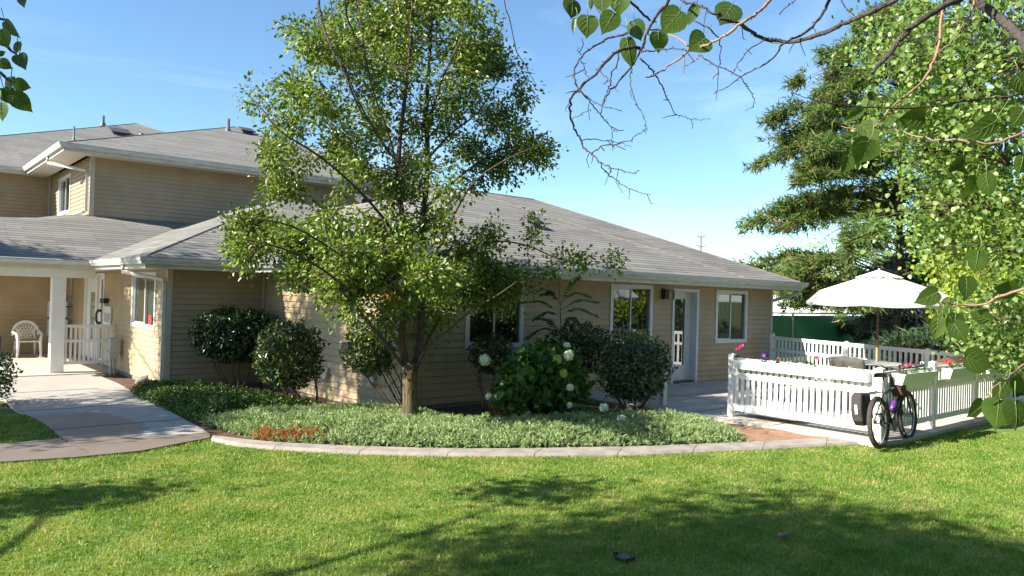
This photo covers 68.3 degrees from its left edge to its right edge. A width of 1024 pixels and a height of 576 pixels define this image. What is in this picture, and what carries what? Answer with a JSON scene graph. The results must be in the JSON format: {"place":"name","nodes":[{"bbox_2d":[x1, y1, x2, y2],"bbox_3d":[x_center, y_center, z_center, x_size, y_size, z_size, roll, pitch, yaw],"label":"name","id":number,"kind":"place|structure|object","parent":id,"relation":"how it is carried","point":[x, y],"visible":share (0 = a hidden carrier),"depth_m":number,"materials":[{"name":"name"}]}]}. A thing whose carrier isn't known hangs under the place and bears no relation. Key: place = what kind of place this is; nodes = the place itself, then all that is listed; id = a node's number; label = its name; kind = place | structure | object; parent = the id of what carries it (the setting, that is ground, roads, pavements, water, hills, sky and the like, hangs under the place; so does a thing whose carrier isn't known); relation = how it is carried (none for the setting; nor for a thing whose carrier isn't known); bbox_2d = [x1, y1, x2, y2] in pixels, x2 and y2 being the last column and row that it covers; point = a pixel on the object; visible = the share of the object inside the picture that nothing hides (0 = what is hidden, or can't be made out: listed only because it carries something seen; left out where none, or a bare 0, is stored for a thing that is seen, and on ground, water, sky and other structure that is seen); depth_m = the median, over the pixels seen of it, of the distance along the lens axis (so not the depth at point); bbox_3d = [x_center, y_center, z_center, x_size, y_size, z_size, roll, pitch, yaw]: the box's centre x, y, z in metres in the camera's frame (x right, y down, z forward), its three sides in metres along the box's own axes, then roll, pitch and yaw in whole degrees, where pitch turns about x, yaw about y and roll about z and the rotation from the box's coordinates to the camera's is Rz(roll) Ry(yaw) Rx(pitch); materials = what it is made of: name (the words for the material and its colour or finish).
{"place":"outdoors","nodes":[
{"label":"outdoors","id":0,"kind":"place"},
{"bbox_2d":[0,374,209,463],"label":"walkway","id":1,"kind":"structure","parent":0,"point":[119,437],"depth_m":10.45,"materials":[{"name":"concrete"}]},
{"bbox_2d":[0,285,856,454],"bbox_3d":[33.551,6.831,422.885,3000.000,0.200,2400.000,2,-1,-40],"label":"ground","id":2,"kind":"structure","parent":0,"point":[6,408],"depth_m":12.22,"materials":[{"name":"green soil"}]},
{"bbox_2d":[0,350,23,399],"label":"edge shrub","id":3,"kind":"object","parent":2,"relation":"on","point":[4,381],"visible":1,"depth_m":12.49,"materials":[{"name":"green plant"}]},
{"bbox_2d":[0,353,117,376],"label":"porch floor","id":4,"kind":"structure","parent":2,"relation":"on","point":[32,365],"depth_m":17.88,"materials":[{"name":"concrete"}]},
{"bbox_2d":[11,320,42,357],"bbox_3d":[-12.967,1.358,20.200,0.693,0.976,0.642,2,-1,-40],"label":"plastic chair","id":5,"kind":"object","parent":4,"relation":"on","point":[18,341],"visible":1,"depth_m":20.28,"materials":[{"name":"white plastic"}]},
{"bbox_2d":[0,115,808,408],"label":"house","id":6,"kind":"structure","parent":2,"relation":"on","point":[128,214],"depth_m":16.89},
{"bbox_2d":[46,319,67,335],"bbox_3d":[-12.687,1.118,21.211,0.630,0.468,0.258,2,-1,-40],"label":"mailbox","id":7,"kind":"object","parent":6,"relation":"attached to","point":[47,330],"visible":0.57,"depth_m":21.01,"materials":[{"name":"grey metal"}]},
{"bbox_2d":[47,301,72,316],"bbox_3d":[-12.670,0.594,21.218,0.630,0.439,0.258,2,-1,-40],"label":"mailbox","id":8,"kind":"object","parent":6,"relation":"attached to","point":[48,307],"visible":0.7,"depth_m":21.09,"materials":[{"name":"grey metal"}]},
{"bbox_2d":[57,173,71,215],"bbox_3d":[-13.213,-2.742,22.336,0.081,1.150,1.800,2,-1,-40],"label":"window","id":9,"kind":"structure","parent":6,"relation":"in","point":[64,185],"depth_m":22.46,"materials":[{"name":"white glass"}]},
{"bbox_2d":[66,299,72,318],"bbox_3d":[-12.460,0.591,21.469,0.324,0.560,0.148,2,-1,-40],"label":"meter box","id":10,"kind":"object","parent":6,"relation":"attached to","point":[69,311],"visible":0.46,"depth_m":21.34,"materials":[{"name":"grey metal"}]},
{"bbox_2d":[64,324,113,364],"bbox_3d":[-9.702,1.288,17.320,1.020,0.900,0.060,2,-1,-40],"label":"porch railing","id":11,"kind":"object","parent":6,"relation":"attached to","point":[84,340],"visible":0.87,"depth_m":17.28,"materials":[{"name":"white wood"}]},
{"bbox_2d":[82,274,96,360],"bbox_3d":[-10.942,0.779,19.659,0.120,2.270,1.400,2,-1,-40],"label":"door","id":12,"kind":"structure","parent":6,"relation":"in","point":[90,284],"depth_m":20.03,"materials":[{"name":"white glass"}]},
{"bbox_2d":[94,273,105,365],"bbox_3d":[-10.226,0.776,18.804,0.100,2.300,0.830,2,-1,-40],"label":"door","id":13,"kind":"structure","parent":6,"relation":"in","point":[100,292],"depth_m":18.96,"materials":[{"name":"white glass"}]},
{"bbox_2d":[95,306,111,323],"bbox_3d":[-9.772,0.667,18.174,0.859,0.465,0.170,1,-1,39],"label":"intercom phone","id":14,"kind":"object","parent":6,"relation":"attached to","point":[107,314],"visible":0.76,"depth_m":18.15,"materials":[{"name":"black plastic"}]},
{"bbox_2d":[100,298,108,302],"bbox_3d":[-9.869,0.310,18.273,0.108,0.117,0.419,2,-1,-40],"label":"door chime","id":15,"kind":"object","parent":6,"relation":"attached to","point":[104,300],"depth_m":18.14,"materials":[{"name":"black plastic"}]},
{"bbox_2d":[130,272,156,329],"bbox_3d":[-7.559,0.261,16.031,0.528,1.170,1.800,2,-1,-40],"label":"window","id":16,"kind":"structure","parent":6,"relation":"in","point":[143,295],"depth_m":16.18,"materials":[{"name":"white glass"}]},
{"bbox_2d":[148,315,151,324],"bbox_3d":[-7.465,0.691,15.566,0.005,0.250,0.200,2,-1,-40],"label":"notice sign","id":17,"kind":"object","parent":6,"relation":"attached to","point":[149,319],"visible":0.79,"depth_m":15.57,"materials":[{"name":"red"}]},
{"bbox_2d":[464,277,524,348],"bbox_3d":[-0.443,0.429,13.144,1.280,1.200,0.528,2,-1,-40],"label":"window","id":18,"kind":"structure","parent":6,"relation":"in","point":[510,324],"depth_m":13.24,"materials":[{"name":"clear glass"}]},
{"bbox_2d":[516,347,519,397],"bbox_3d":[0.082,1.175,10.501,0.062,0.701,0.062,2,-1,-40],"label":"downspout","id":19,"kind":"object","parent":6,"relation":"attached to","point":[516,370],"visible":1,"depth_m":10.50,"materials":[{"name":"white metal"}]},
{"bbox_2d":[609,284,652,344],"bbox_3d":[2.257,0.526,15.447,1.300,1.200,0.528,2,-1,-40],"label":"window","id":20,"kind":"structure","parent":6,"relation":"in","point":[628,302],"depth_m":15.44,"materials":[{"name":"clear glass"}]},
{"bbox_2d":[661,288,674,298],"bbox_3d":[3.281,0.124,15.866,0.220,0.230,0.172,2,-1,-40],"label":"wall lantern","id":21,"kind":"object","parent":6,"relation":"attached to","point":[667,295],"depth_m":15.84,"materials":[{"name":"grey metal"}]},
{"bbox_2d":[648,288,698,383],"bbox_3d":[3.549,1.044,16.646,0.930,2.060,0.670,2,-1,-40],"label":"door","id":22,"kind":"structure","parent":6,"relation":"in","point":[686,372],"depth_m":16.66,"materials":[{"name":"white wood"}]},
{"bbox_2d":[714,290,747,342],"bbox_3d":[4.941,0.663,17.736,1.280,1.220,0.528,2,-1,-40],"label":"window","id":23,"kind":"structure","parent":6,"relation":"in","point":[730,305],"depth_m":17.73,"materials":[{"name":"clear glass"}]},
{"bbox_2d":[97,374,827,447],"bbox_3d":[-3.086,1.979,12.523,6.702,0.245,16.786,3,-2,-73],"label":"mulch bed","id":24,"kind":"object","parent":2,"relation":"on","point":[127,383],"visible":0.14,"depth_m":11.89,"materials":[{"name":"brown soil"}]},
{"bbox_2d":[106,338,118,374],"bbox_3d":[-9.000,1.569,16.990,0.184,0.870,0.300,2,-1,-40],"label":"utility pedestal","id":25,"kind":"object","parent":24,"relation":"on","point":[112,348],"visible":0.9,"depth_m":16.90,"materials":[{"name":"grey metal"}]},
{"bbox_2d":[134,375,148,384],"bbox_3d":[-7.512,1.922,15.462,0.416,0.273,0.320,2,-1,-40],"label":"garden rock","id":26,"kind":"object","parent":24,"relation":"on","point":[141,379],"visible":0.39,"depth_m":15.34,"materials":[{"name":"stone"}]},
{"bbox_2d":[129,378,324,423],"bbox_3d":[-5.214,1.802,12.864,2.151,0.538,5.703,2,-1,-40],"label":"vinca cover","id":27,"kind":"object","parent":24,"relation":"on","point":[197,399],"visible":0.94,"depth_m":11.60,"materials":[{"name":"green plant"}]},
{"bbox_2d":[187,303,280,389],"bbox_3d":[-5.368,1.188,14.736,1.806,1.799,1.354,2,-1,-40],"label":"laurel shrub","id":28,"kind":"object","parent":24,"relation":"on","point":[227,342],"visible":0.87,"depth_m":14.38,"materials":[{"name":"green plant"}]},
{"bbox_2d":[250,424,329,442],"bbox_3d":[-2.652,1.764,9.216,1.113,0.230,0.636,2,-1,8],"label":"dry juniper","id":29,"kind":"object","parent":24,"relation":"on","point":[282,434],"visible":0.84,"depth_m":9.10,"materials":[{"name":"orange plant"}]},
{"bbox_2d":[250,316,330,401],"bbox_3d":[-3.476,1.197,11.824,1.203,1.513,1.020,2,-1,-40],"label":"laurel shrub","id":30,"kind":"object","parent":24,"relation":"on","point":[267,349],"visible":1,"depth_m":11.63,"materials":[{"name":"green plant"}]},
{"bbox_2d":[326,382,332,407],"bbox_3d":[-2.565,1.611,10.602,0.109,0.582,0.106,2,-1,-40],"label":"sprout","id":31,"kind":"object","parent":24,"relation":"on","point":[329,395],"visible":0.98,"depth_m":10.60,"materials":[{"name":"green plant"}]},
{"bbox_2d":[339,328,401,407],"bbox_3d":[-2.015,1.262,11.194,1.117,1.391,0.822,2,-1,-9],"label":"laurel shrub","id":32,"kind":"object","parent":24,"relation":"on","point":[371,366],"visible":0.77,"depth_m":11.04,"materials":[{"name":"green plant"}]},
{"bbox_2d":[212,0,630,416],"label":"pear tree","id":33,"kind":"object","parent":24,"relation":"on","point":[328,241],"visible":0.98,"depth_m":10.10,"materials":[{"name":"green plant"}]},
{"bbox_2d":[198,400,756,448],"bbox_3d":[-0.484,1.779,10.128,7.389,0.344,2.690,2,-1,-1],"label":"juniper cover","id":34,"kind":"object","parent":24,"relation":"on","point":[394,425],"visible":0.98,"depth_m":9.62,"materials":[{"name":"green plant"}]},
{"bbox_2d":[465,332,514,409],"bbox_3d":[-0.341,1.353,12.120,0.791,1.311,0.758,2,-1,-40],"label":"rose bush","id":35,"kind":"object","parent":24,"relation":"on","point":[496,351],"visible":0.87,"depth_m":11.99,"materials":[{"name":"green plant"}]},
{"bbox_2d":[479,337,625,421],"bbox_3d":[0.607,1.427,11.019,2.094,1.415,1.679,2,-1,6],"label":"hydrangea","id":36,"kind":"object","parent":24,"relation":"on","point":[556,374],"visible":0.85,"depth_m":10.72,"materials":[{"name":"green plant"}]},
{"bbox_2d":[519,272,606,354],"bbox_3d":[0.851,0.862,12.428,1.513,2.258,0.744,2,-1,2],"label":"ash sapling","id":37,"kind":"object","parent":24,"relation":"on","point":[549,292],"visible":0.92,"depth_m":12.46,"materials":[{"name":"green plant"}]},
{"bbox_2d":[544,320,616,394],"bbox_3d":[1.156,1.309,12.983,1.616,1.510,1.051,2,-1,-40],"label":"laurel shrub","id":38,"kind":"object","parent":24,"relation":"on","point":[584,342],"visible":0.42,"depth_m":12.81,"materials":[{"name":"green plant"}]},
{"bbox_2d":[592,327,678,411],"bbox_3d":[1.969,1.354,12.314,1.417,1.450,1.176,2,-1,-40],"label":"laurel shrub","id":39,"kind":"object","parent":24,"relation":"on","point":[633,363],"visible":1,"depth_m":12.04,"materials":[{"name":"green plant"}]},
{"bbox_2d":[707,422,829,442],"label":"dirt","id":40,"kind":"structure","parent":24,"relation":"on","point":[755,433],"depth_m":10.49,"materials":[{"name":"brown soil"}]},
{"bbox_2d":[211,435,858,456],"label":"kerb","id":41,"kind":"structure","parent":2,"relation":"on","point":[589,451],"depth_m":8.89,"materials":[{"name":"concrete"}]},
{"bbox_2d":[696,235,704,250],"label":"utility pole","id":42,"kind":"object","parent":2,"relation":"on","point":[700,246],"visible":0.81,"depth_m":59.97,"materials":[{"name":"grey metal"}]},
{"bbox_2d":[773,295,862,355],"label":"white shed","id":43,"kind":"structure","parent":2,"relation":"on","point":[775,308],"depth_m":31.14,"materials":[{"name":"white"}]},
{"bbox_2d":[778,235,863,279],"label":"distant tree","id":44,"kind":"object","parent":2,"relation":"on","point":[815,247],"visible":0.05,"depth_m":47.97,"materials":[{"name":"green plant"}]},
{"bbox_2d":[820,266,857,280],"bbox_3d":[17.435,1.561,40.023,4.513,5.451,4.222,2,-1,-40],"label":"distant tree","id":45,"kind":"object","parent":2,"relation":"on","point":[827,275],"visible":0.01,"depth_m":39.55,"materials":[{"name":"green plant"}]},
{"bbox_2d":[772,312,935,361],"bbox_3d":[20.723,2.074,35.199,42.700,1.770,0.108,2,-1,-40],"label":"chain link fence","id":46,"kind":"object","parent":2,"relation":"on","point":[822,327],"visible":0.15,"depth_m":26.42,"materials":[{"name":"green"}]},
{"bbox_2d":[733,0,1023,334],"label":"fir tree","id":47,"kind":"object","parent":2,"relation":"on","point":[813,165],"visible":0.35,"depth_m":23.45,"materials":[{"name":"green plant"}]},
{"bbox_2d":[836,173,1022,343],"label":"spruce tree","id":48,"kind":"object","parent":2,"relation":"on","point":[862,328],"visible":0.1,"depth_m":24.83,"materials":[{"name":"green plant"}]},
{"bbox_2d":[852,320,1023,393],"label":"juniper bush","id":49,"kind":"object","parent":2,"relation":"on","point":[917,339],"visible":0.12,"depth_m":16.41,"materials":[{"name":"green plant"}]},
{"bbox_2d":[898,176,1023,397],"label":"maple tree","id":50,"kind":"object","parent":2,"relation":"on","point":[948,285],"visible":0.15,"depth_m":15.01,"materials":[{"name":"green leaf"},{"name":"bark"}]},
{"bbox_2d":[911,268,1023,381],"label":"maple tree","id":51,"kind":"object","parent":2,"relation":"on","point":[1016,354],"visible":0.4,"depth_m":12.16,"materials":[{"name":"green plant"}]},
{"bbox_2d":[0,400,1023,575],"bbox_3d":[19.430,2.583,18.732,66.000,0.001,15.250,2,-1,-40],"label":"lawn","id":52,"kind":"structure","parent":0,"point":[1007,428],"depth_m":6.35,"materials":[{"name":"green plant"}]},
{"bbox_2d":[0,0,32,121],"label":"aspen tree","id":53,"kind":"object","parent":52,"relation":"on","point":[13,94],"visible":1,"depth_m":2.19,"materials":[{"name":"green plant"}]},
{"bbox_2d":[43,453,971,574],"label":"fallen leaves","id":54,"kind":"object","parent":52,"relation":"on","point":[571,556],"visible":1,"depth_m":6.31,"materials":[{"name":"brown plant"}]},
{"bbox_2d":[613,550,634,563],"bbox_3d":[0.782,1.923,5.380,0.100,0.060,0.160,2,-1,-40],"label":"valve cover","id":55,"kind":"object","parent":52,"relation":"on","point":[624,558],"visible":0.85,"depth_m":5.34,"materials":[{"name":"black plastic"}]},
{"bbox_2d":[314,0,1023,429],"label":"aspen tree","id":56,"kind":"object","parent":52,"relation":"on","point":[996,410],"visible":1,"depth_m":2.12,"materials":[{"name":"green plant"}]},
{"bbox_2d":[778,532,787,537],"bbox_3d":[2.121,1.935,5.921,0.099,0.043,0.076,2,-1,-40],"label":"pale stone","id":57,"kind":"object","parent":52,"relation":"on","point":[783,534],"visible":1,"depth_m":5.90,"materials":[{"name":"grey stone"}]},
{"bbox_2d":[822,0,1023,353],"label":"poplar tree","id":58,"kind":"object","parent":52,"relation":"on","point":[965,45],"visible":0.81,"depth_m":9.62,"materials":[{"name":"green plant"}]},
{"bbox_2d":[0,0,1023,284],"label":"sky","id":59,"kind":"structure","parent":0,"point":[162,65],"materials":[{"name":"blue"}]},
{"bbox_2d":[578,374,1023,446],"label":"patio","id":60,"kind":"structure","parent":0,"point":[686,404],"depth_m":12.28,"materials":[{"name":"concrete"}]},
{"bbox_2d":[659,369,667,405],"bbox_3d":[2.575,1.682,12.856,0.113,0.620,0.113,2,-1,-40],"label":"gate post","id":61,"kind":"object","parent":60,"relation":"on","point":[663,400],"visible":0.39,"depth_m":12.82,"materials":[{"name":"white plastic"}]},
{"bbox_2d":[744,396,803,420],"bbox_3d":[4.024,1.836,11.572,0.300,0.250,0.850,2,-1,-40],"label":"trough planter","id":62,"kind":"object","parent":60,"relation":"on","point":[773,406],"visible":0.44,"depth_m":11.46,"materials":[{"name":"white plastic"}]},
{"bbox_2d":[727,353,884,440],"bbox_3d":[4.184,1.525,10.966,0.103,0.989,2.374,2,-1,-40],"label":"picket fence","id":63,"kind":"object","parent":60,"relation":"on","point":[734,377],"visible":0.78,"depth_m":10.96,"materials":[{"name":"white wood"}]},
{"bbox_2d":[733,359,870,382],"bbox_3d":[4.157,1.189,10.965,0.150,0.140,2.071,2,-1,-40],"label":"flower box","id":64,"kind":"object","parent":63,"relation":"attached to","point":[848,375],"visible":1,"depth_m":10.81,"materials":[{"name":"white wood"}]},
{"bbox_2d":[733,344,743,359],"bbox_3d":[3.518,0.997,11.729,0.167,0.266,0.154,2,-1,-8],"label":"petunia plant","id":65,"kind":"object","parent":64,"relation":"in","point":[737,348],"visible":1,"depth_m":11.73,"materials":[{"name":"pink plant"}]},
{"bbox_2d":[761,354,768,361],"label":"petunia plant","id":66,"kind":"object","parent":64,"relation":"in","point":[763,355],"visible":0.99,"depth_m":11.38,"materials":[{"name":"purple plant"}]},
{"bbox_2d":[808,356,818,365],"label":"petunia plant","id":67,"kind":"object","parent":64,"relation":"in","point":[811,363],"visible":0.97,"depth_m":10.79,"materials":[{"name":"pink plant"}]},
{"bbox_2d":[828,356,865,410],"bbox_3d":[5.703,1.604,12.548,0.709,0.954,0.690,2,-1,-33],"label":"patio chair","id":68,"kind":"object","parent":60,"relation":"on","point":[844,362],"visible":0.27,"depth_m":12.36,"materials":[{"name":"grey wicker"}]},
{"bbox_2d":[806,269,955,401],"bbox_3d":[6.870,0.878,14.194,2.421,2.494,2.421,1,-1,14],"label":"patio umbrella","id":69,"kind":"object","parent":60,"relation":"on","point":[878,288],"visible":0.8,"depth_m":13.56,"materials":[{"name":"fabric"}]},
{"bbox_2d":[769,333,992,386],"bbox_3d":[7.315,1.623,15.751,0.129,1.059,5.695,2,-1,-21],"label":"picket fence","id":70,"kind":"object","parent":60,"relation":"on","point":[927,356],"visible":0.45,"depth_m":16.28,"materials":[{"name":"white wood"}]},
{"bbox_2d":[849,360,912,396],"bbox_3d":[6.845,1.763,14.186,1.240,0.727,1.240,2,-1,-40],"label":"patio table","id":71,"kind":"object","parent":60,"relation":"on","point":[868,363],"visible":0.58,"depth_m":14.05,"materials":[{"name":"grey metal"}]},
{"bbox_2d":[862,363,924,448],"bbox_3d":[5.029,1.532,10.113,1.726,1.076,0.663,2,-1,-40],"label":"bicycle","id":72,"kind":"object","parent":60,"relation":"on","point":[886,420],"visible":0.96,"depth_m":9.90,"materials":[{"name":"grey metal"}]},
{"bbox_2d":[851,392,868,425],"bbox_3d":[4.465,1.556,9.693,0.323,0.426,0.188,2,-1,-40],"label":"pannier bag","id":73,"kind":"object","parent":72,"relation":"hanging from","point":[859,405],"visible":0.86,"depth_m":9.60,"materials":[{"name":"fabric"}]},
{"bbox_2d":[890,399,896,411],"bbox_3d":[5.093,1.573,10.083,0.070,0.163,0.184,1,-1,41],"label":"drink bottle","id":74,"kind":"object","parent":72,"relation":"in","point":[893,405],"visible":0.99,"depth_m":10.05,"materials":[{"name":"purple plastic"}]},
{"bbox_2d":[890,373,905,396],"bbox_3d":[5.228,1.316,10.217,0.158,0.320,0.187,2,-1,-40],"label":"handlebar bag","id":75,"kind":"object","parent":72,"relation":"hanging from","point":[899,391],"visible":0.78,"depth_m":10.17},
{"bbox_2d":[892,347,936,369],"bbox_3d":[7.663,1.641,14.327,0.710,1.024,0.520,2,-1,-19],"label":"patio chair","id":76,"kind":"object","parent":60,"relation":"on","point":[920,355],"visible":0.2,"depth_m":14.51,"materials":[{"name":"white plastic"}]},
{"bbox_2d":[935,356,963,365],"bbox_3d":[7.770,1.676,13.296,1.000,0.933,0.600,2,-1,-40],"label":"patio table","id":77,"kind":"object","parent":60,"relation":"on","point":[954,360],"visible":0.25,"depth_m":13.08,"materials":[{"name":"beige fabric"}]},
{"bbox_2d":[885,357,1023,429],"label":"picket fence","id":78,"kind":"object","parent":60,"relation":"on","point":[939,397],"visible":0.35,"depth_m":11.47,"materials":[{"name":"white wood"}]},
{"bbox_2d":[892,370,937,384],"bbox_3d":[5.598,1.240,10.479,1.100,0.150,0.180,2,-1,-40],"label":"flower box","id":79,"kind":"object","parent":78,"relation":"attached to","point":[921,376],"visible":0.94,"depth_m":10.32,"materials":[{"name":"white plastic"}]},
{"bbox_2d":[898,363,910,373],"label":"petunia plant","id":80,"kind":"object","parent":79,"relation":"in","point":[903,365],"visible":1,"depth_m":10.26,"materials":[{"name":"pink plant"}]},
{"bbox_2d":[910,362,922,372],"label":"petunia plant","id":81,"kind":"object","parent":79,"relation":"on","point":[915,369],"visible":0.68,"depth_m":10.48,"materials":[{"name":"green plant"}]},
{"bbox_2d":[920,361,932,371],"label":"petunia plant","id":82,"kind":"object","parent":79,"relation":"on","point":[926,369],"visible":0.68,"depth_m":10.72,"materials":[{"name":"white plant"}]},
{"bbox_2d":[940,366,975,378],"bbox_3d":[6.835,1.284,11.534,1.038,0.150,0.180,2,-1,-40],"label":"flower box","id":83,"kind":"object","parent":78,"relation":"attached to","point":[951,373],"visible":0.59,"depth_m":11.26,"materials":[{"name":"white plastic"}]},
{"bbox_2d":[945,360,954,368],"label":"petunia plant","id":84,"kind":"object","parent":83,"relation":"in","point":[949,363],"visible":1,"depth_m":11.32,"materials":[{"name":"red plant"}]},
{"bbox_2d":[955,357,963,367],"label":"petunia plant","id":85,"kind":"object","parent":83,"relation":"on","point":[958,364],"visible":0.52,"depth_m":11.51,"materials":[{"name":"green plant"}]},
{"bbox_2d":[986,361,1018,373],"bbox_3d":[8.239,1.335,12.731,1.426,0.150,0.180,2,-1,-40],"label":"flower box","id":86,"kind":"object","parent":78,"relation":"attached to","point":[990,371],"visible":0.15,"depth_m":12.38,"materials":[{"name":"white plastic"}]}
]}

